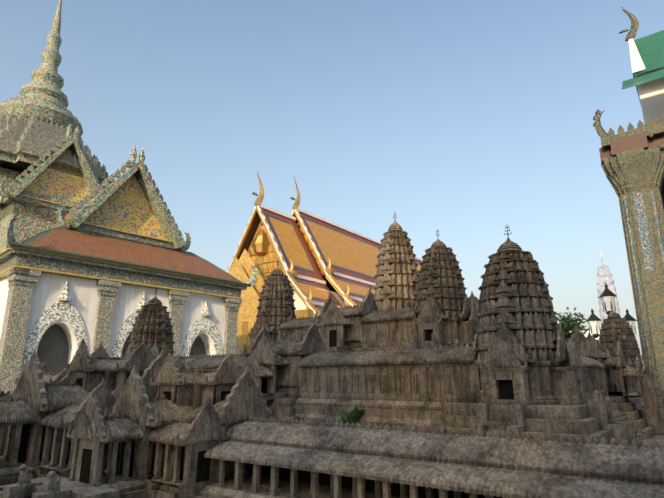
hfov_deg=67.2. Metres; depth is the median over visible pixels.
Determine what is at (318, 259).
thai hall
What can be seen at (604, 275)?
prang
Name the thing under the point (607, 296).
lamp post
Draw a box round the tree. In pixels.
[555,307,588,342]
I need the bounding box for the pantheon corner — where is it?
[593,7,663,390]
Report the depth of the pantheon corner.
12.50 m
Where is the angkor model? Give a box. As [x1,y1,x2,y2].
[0,212,663,497]
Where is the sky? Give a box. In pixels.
[0,0,663,357]
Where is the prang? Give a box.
[596,254,619,323]
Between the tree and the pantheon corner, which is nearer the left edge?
the tree
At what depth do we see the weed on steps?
3.64 m
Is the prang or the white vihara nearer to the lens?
the white vihara
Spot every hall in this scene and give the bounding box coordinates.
[219,171,422,354]
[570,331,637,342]
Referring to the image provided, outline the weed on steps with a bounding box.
[339,405,363,424]
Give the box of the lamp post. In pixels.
[586,283,636,340]
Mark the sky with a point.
(465, 120)
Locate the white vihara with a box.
[0,0,257,394]

